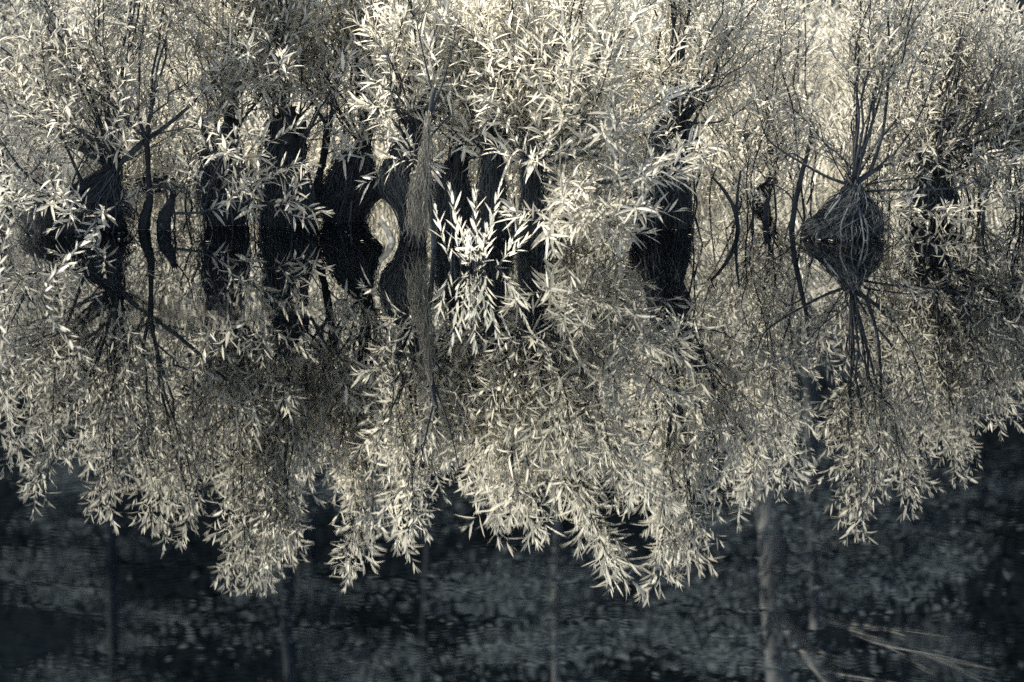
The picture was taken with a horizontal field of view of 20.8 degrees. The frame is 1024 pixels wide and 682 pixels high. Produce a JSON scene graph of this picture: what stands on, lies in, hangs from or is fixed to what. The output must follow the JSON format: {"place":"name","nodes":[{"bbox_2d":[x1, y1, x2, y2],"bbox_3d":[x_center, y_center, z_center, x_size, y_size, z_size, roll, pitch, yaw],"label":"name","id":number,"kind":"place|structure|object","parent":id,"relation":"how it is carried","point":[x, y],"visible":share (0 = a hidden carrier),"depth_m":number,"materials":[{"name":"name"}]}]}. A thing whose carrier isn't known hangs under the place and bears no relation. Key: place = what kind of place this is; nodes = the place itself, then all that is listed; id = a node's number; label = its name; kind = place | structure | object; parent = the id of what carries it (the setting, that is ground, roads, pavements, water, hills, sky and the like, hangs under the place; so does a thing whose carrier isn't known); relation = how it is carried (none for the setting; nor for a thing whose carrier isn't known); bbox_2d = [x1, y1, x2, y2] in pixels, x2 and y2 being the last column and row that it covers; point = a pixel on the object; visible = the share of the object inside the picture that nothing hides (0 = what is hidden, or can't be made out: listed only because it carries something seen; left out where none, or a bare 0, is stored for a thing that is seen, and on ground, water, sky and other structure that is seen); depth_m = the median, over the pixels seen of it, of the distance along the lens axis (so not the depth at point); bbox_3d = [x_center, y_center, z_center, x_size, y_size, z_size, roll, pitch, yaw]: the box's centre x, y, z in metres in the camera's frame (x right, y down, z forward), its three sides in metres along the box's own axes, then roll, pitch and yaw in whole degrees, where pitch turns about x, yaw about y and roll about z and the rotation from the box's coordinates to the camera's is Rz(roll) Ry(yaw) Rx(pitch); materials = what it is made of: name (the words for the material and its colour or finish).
{"place":"outdoors","nodes":[
{"label":"outdoors","id":0,"kind":"place"},
{"bbox_2d":[0,170,1023,681],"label":"water","id":1,"kind":"structure","parent":0,"point":[722,448],"depth_m":7.58,"materials":[{"name":"black liquid"}]},
{"bbox_2d":[0,174,15,271],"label":"edge sprig","id":2,"kind":"object","parent":1,"relation":"on","point":[2,246],"visible":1,"depth_m":10.17,"materials":[{"name":"beige plant"}]},
{"bbox_2d":[0,0,116,209],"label":"willow shrub","id":3,"kind":"object","parent":1,"relation":"on","point":[25,161],"visible":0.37,"depth_m":12.84,"materials":[{"name":"beige plant"}]},
{"bbox_2d":[40,233,96,297],"bbox_3d":[-1.610,-0.276,10.182,0.267,0.260,0.076,5,11,28],"label":"leaning sprig","id":4,"kind":"object","parent":1,"relation":"on","point":[61,268],"visible":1,"depth_m":10.19,"materials":[{"name":"beige plant"}]},
{"bbox_2d":[25,0,208,198],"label":"willow shrub","id":5,"kind":"object","parent":1,"relation":"on","point":[89,171],"visible":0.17,"depth_m":13.01,"materials":[{"name":"beige plant"}]},
{"bbox_2d":[2,0,233,229],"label":"forked willow","id":6,"kind":"object","parent":1,"relation":"on","point":[144,222],"visible":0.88,"depth_m":11.97,"materials":[{"name":"grey plant"}]},
{"bbox_2d":[0,0,261,242],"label":"willow stump","id":7,"kind":"object","parent":1,"relation":"on","point":[93,202],"visible":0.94,"depth_m":11.98,"materials":[{"name":"grey plant"}]},
{"bbox_2d":[84,0,255,207],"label":"willow shrub","id":8,"kind":"object","parent":1,"relation":"on","point":[177,174],"visible":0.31,"depth_m":12.86,"materials":[{"name":"beige plant"}]},
{"bbox_2d":[138,0,333,226],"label":"willow stump","id":9,"kind":"object","parent":1,"relation":"on","point":[230,93],"visible":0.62,"depth_m":12.13,"materials":[{"name":"grey plant"}]},
{"bbox_2d":[155,77,334,233],"bbox_3d":[-1.177,-0.701,11.853,0.905,0.789,0.475,4,11,21],"label":"bush","id":10,"kind":"object","parent":1,"relation":"on","point":[166,212],"visible":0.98,"depth_m":11.87,"materials":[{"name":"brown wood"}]},
{"bbox_2d":[187,0,419,227],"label":"willow stump","id":11,"kind":"object","parent":1,"relation":"on","point":[293,145],"visible":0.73,"depth_m":12.15,"materials":[{"name":"grey plant"}]},
{"bbox_2d":[236,1,403,186],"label":"willow shrub","id":12,"kind":"object","parent":1,"relation":"on","point":[316,149],"visible":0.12,"depth_m":12.88,"materials":[{"name":"beige plant"}]},
{"bbox_2d":[279,0,385,222],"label":"leaning willow","id":13,"kind":"object","parent":1,"relation":"on","point":[319,175],"visible":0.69,"depth_m":12.17,"materials":[{"name":"grey plant"}]},
{"bbox_2d":[255,0,443,222],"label":"willow stump","id":14,"kind":"object","parent":1,"relation":"on","point":[340,196],"visible":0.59,"depth_m":12.31,"materials":[{"name":"beige plant"}]},
{"bbox_2d":[378,219,395,242],"bbox_3d":[-0.512,-0.432,11.736,0.036,0.154,0.150,-8,13,-39],"label":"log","id":15,"kind":"object","parent":1,"relation":"in","point":[387,230],"visible":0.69,"depth_m":11.74,"materials":[{"name":"grey wood"}]},
{"bbox_2d":[402,9,458,248],"bbox_3d":[-0.346,-0.817,11.460,0.233,1.084,0.141,-6,11,-31],"label":"dead post","id":16,"kind":"object","parent":1,"relation":"on","point":[422,178],"visible":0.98,"depth_m":11.46,"materials":[{"name":"wood"}]},
{"bbox_2d":[326,0,544,234],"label":"willow stump","id":17,"kind":"object","parent":1,"relation":"on","point":[393,189],"visible":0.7,"depth_m":11.85,"materials":[{"name":"grey plant"}]},
{"bbox_2d":[378,0,544,208],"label":"willow shrub","id":18,"kind":"object","parent":1,"relation":"on","point":[474,181],"visible":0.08,"depth_m":12.64,"materials":[{"name":"beige plant"}]},
{"bbox_2d":[373,0,576,234],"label":"willow stump","id":19,"kind":"object","parent":1,"relation":"on","point":[453,167],"visible":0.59,"depth_m":11.86,"materials":[{"name":"beige plant"}]},
{"bbox_2d":[431,181,530,268],"bbox_3d":[-0.128,-0.434,10.871,0.408,0.365,0.413,0,10,0],"label":"white leaved shrub","id":20,"kind":"object","parent":1,"relation":"on","point":[468,248],"visible":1,"depth_m":10.96,"materials":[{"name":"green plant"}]},
{"bbox_2d":[414,0,646,240],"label":"willow stump","id":21,"kind":"object","parent":1,"relation":"on","point":[491,174],"visible":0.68,"depth_m":11.78,"materials":[{"name":"grey plant"}]},
{"bbox_2d":[465,0,633,210],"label":"willow shrub","id":22,"kind":"object","parent":1,"relation":"on","point":[548,193],"visible":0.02,"depth_m":12.85,"materials":[{"name":"beige plant"}]},
{"bbox_2d":[436,0,715,259],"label":"willow bush","id":23,"kind":"object","parent":1,"relation":"on","point":[534,206],"visible":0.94,"depth_m":11.44,"materials":[{"name":"beige plant"}]},
{"bbox_2d":[552,0,732,203],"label":"willow shrub","id":24,"kind":"object","parent":1,"relation":"on","point":[641,140],"visible":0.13,"depth_m":12.61,"materials":[{"name":"beige plant"}]},
{"bbox_2d":[583,0,813,229],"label":"willow stump","id":25,"kind":"object","parent":1,"relation":"on","point":[681,123],"visible":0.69,"depth_m":12.10,"materials":[{"name":"beige plant"}]},
{"bbox_2d":[637,0,779,203],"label":"willow shrub","id":26,"kind":"object","parent":1,"relation":"on","point":[717,131],"visible":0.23,"depth_m":12.99,"materials":[{"name":"beige plant"}]},
{"bbox_2d":[711,167,741,228],"bbox_3d":[0.936,-0.571,12.135,0.143,0.370,0.024,0,10,0],"label":"forked snag","id":27,"kind":"object","parent":1,"relation":"in","point":[734,207],"visible":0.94,"depth_m":12.12,"materials":[{"name":"plant"}]},
{"bbox_2d":[695,0,831,218],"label":"willow shrub","id":28,"kind":"object","parent":1,"relation":"on","point":[775,128],"visible":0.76,"depth_m":12.44,"materials":[{"name":"beige plant"}]},
{"bbox_2d":[762,197,770,220],"bbox_3d":[1.129,-0.540,12.428,0.046,0.208,0.028,0,10,0],"label":"broken stake","id":29,"kind":"object","parent":1,"relation":"in","point":[765,210],"visible":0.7,"depth_m":12.41,"materials":[{"name":"wood"}]},
{"bbox_2d":[728,0,837,203],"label":"shrub","id":30,"kind":"object","parent":1,"relation":"on","point":[764,185],"visible":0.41,"depth_m":13.05,"materials":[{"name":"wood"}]},
{"bbox_2d":[758,171,813,221],"bbox_3d":[1.213,-0.588,12.354,0.250,0.331,0.008,0,10,0],"label":"tilted twig","id":31,"kind":"object","parent":1,"relation":"on","point":[790,195],"visible":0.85,"depth_m":12.34,"materials":[{"name":"wood"}]},
{"bbox_2d":[733,0,853,198],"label":"willow shrub","id":32,"kind":"object","parent":1,"relation":"on","point":[795,70],"visible":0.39,"depth_m":13.04,"materials":[{"name":"beige plant"}]},
{"bbox_2d":[782,128,812,229],"bbox_3d":[1.235,-0.664,12.088,0.139,0.572,0.027,0,10,0],"label":"leaning pole","id":33,"kind":"object","parent":1,"relation":"on","point":[796,198],"visible":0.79,"depth_m":12.08,"materials":[{"name":"plant"}]},
{"bbox_2d":[712,0,1023,241],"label":"shrub","id":34,"kind":"object","parent":1,"relation":"on","point":[850,210],"visible":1,"depth_m":11.81,"materials":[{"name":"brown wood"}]},
{"bbox_2d":[806,0,933,210],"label":"willow shrub","id":35,"kind":"object","parent":1,"relation":"on","point":[887,139],"visible":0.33,"depth_m":12.68,"materials":[{"name":"beige plant"}]},
{"bbox_2d":[850,0,991,214],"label":"willow shrub","id":36,"kind":"object","parent":1,"relation":"on","point":[904,134],"visible":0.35,"depth_m":12.54,"materials":[{"name":"beige plant"}]},
{"bbox_2d":[875,0,1023,232],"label":"willow stump","id":37,"kind":"object","parent":1,"relation":"on","point":[937,206],"visible":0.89,"depth_m":12.31,"materials":[{"name":"grey plant"}]},
{"bbox_2d":[949,158,961,223],"bbox_3d":[1.951,-0.610,12.287,0.068,0.393,0.010,0,10,0],"label":"curved stick","id":38,"kind":"object","parent":1,"relation":"on","point":[954,186],"visible":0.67,"depth_m":12.27,"materials":[{"name":"wood"}]},
{"bbox_2d":[894,0,1021,209],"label":"willow shrub","id":39,"kind":"object","parent":1,"relation":"on","point":[973,193],"visible":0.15,"depth_m":12.79,"materials":[{"name":"beige plant"}]},
{"bbox_2d":[955,0,1023,116],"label":"willow bush","id":40,"kind":"object","parent":1,"relation":"on","point":[1008,14],"visible":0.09,"depth_m":14.49,"materials":[{"name":"beige plant"}]},
{"bbox_2d":[981,163,1000,224],"bbox_3d":[2.102,-0.596,12.257,0.079,0.376,0.017,0,10,0],"label":"slim stick","id":41,"kind":"object","parent":1,"relation":"in","point":[983,207],"visible":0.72,"depth_m":12.25,"materials":[{"name":"wood"}]},
{"bbox_2d":[963,17,1023,217],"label":"willow shrub","id":42,"kind":"object","parent":1,"relation":"on","point":[1021,169],"visible":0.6,"depth_m":12.45,"materials":[{"name":"beige plant"}]},
{"bbox_2d":[0,0,1023,190],"bbox_3d":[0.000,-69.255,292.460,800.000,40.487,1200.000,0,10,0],"label":"ground","id":43,"kind":"structure","parent":0,"point":[161,179],"depth_m":18.97,"materials":[{"name":"beige soil"}]},
{"bbox_2d":[0,0,117,117],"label":"willow bush","id":44,"kind":"object","parent":43,"relation":"on","point":[6,15],"visible":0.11,"depth_m":14.62,"materials":[{"name":"beige plant"}]},
{"bbox_2d":[81,0,284,117],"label":"willow bush","id":45,"kind":"object","parent":43,"relation":"on","point":[170,46],"visible":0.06,"depth_m":14.68,"materials":[{"name":"beige plant"}]},
{"bbox_2d":[214,0,420,124],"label":"willow bush","id":46,"kind":"object","parent":43,"relation":"on","point":[306,68],"visible":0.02,"depth_m":14.56,"materials":[{"name":"beige plant"}]},
{"bbox_2d":[322,0,550,49],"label":"willow bush","id":47,"kind":"object","parent":43,"relation":"on","point":[399,1],"depth_m":15.95,"materials":[{"name":"beige plant"}]},
{"bbox_2d":[0,0,1023,193],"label":"grass","id":48,"kind":"structure","parent":43,"relation":"on","point":[826,167],"depth_m":13.94,"materials":[{"name":"beige plant"}]},
{"bbox_2d":[385,0,645,123],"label":"willow bush","id":49,"kind":"object","parent":43,"relation":"on","point":[519,30],"visible":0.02,"depth_m":14.60,"materials":[{"name":"beige plant"}]},
{"bbox_2d":[419,0,777,125],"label":"willow bush","id":50,"kind":"object","parent":43,"relation":"on","point":[686,99],"visible":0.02,"depth_m":14.22,"materials":[{"name":"beige plant"}]},
{"bbox_2d":[607,0,801,47],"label":"willow bush","id":51,"kind":"object","parent":43,"relation":"on","point":[712,16],"visible":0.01,"depth_m":15.93,"materials":[{"name":"beige plant"}]},
{"bbox_2d":[611,0,848,141],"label":"willow bush","id":52,"kind":"object","parent":43,"relation":"on","point":[801,72],"visible":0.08,"depth_m":14.60,"materials":[{"name":"beige plant"}]},
{"bbox_2d":[709,0,912,76],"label":"willow bush","id":53,"kind":"object","parent":43,"relation":"on","point":[818,10],"visible":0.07,"depth_m":16.48,"materials":[{"name":"beige plant"}]},
{"bbox_2d":[724,0,934,120],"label":"willow bush","id":54,"kind":"object","parent":43,"relation":"on","point":[814,28],"visible":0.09,"depth_m":15.06,"materials":[{"name":"beige plant"}]},
{"bbox_2d":[816,0,1023,117],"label":"willow bush","id":55,"kind":"object","parent":43,"relation":"on","point":[1022,8],"visible":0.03,"depth_m":14.65,"materials":[{"name":"beige plant"}]},
{"bbox_2d":[4,177,1021,245],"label":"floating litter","id":56,"kind":"object","parent":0,"point":[632,224],"visible":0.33,"depth_m":12.76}
]}

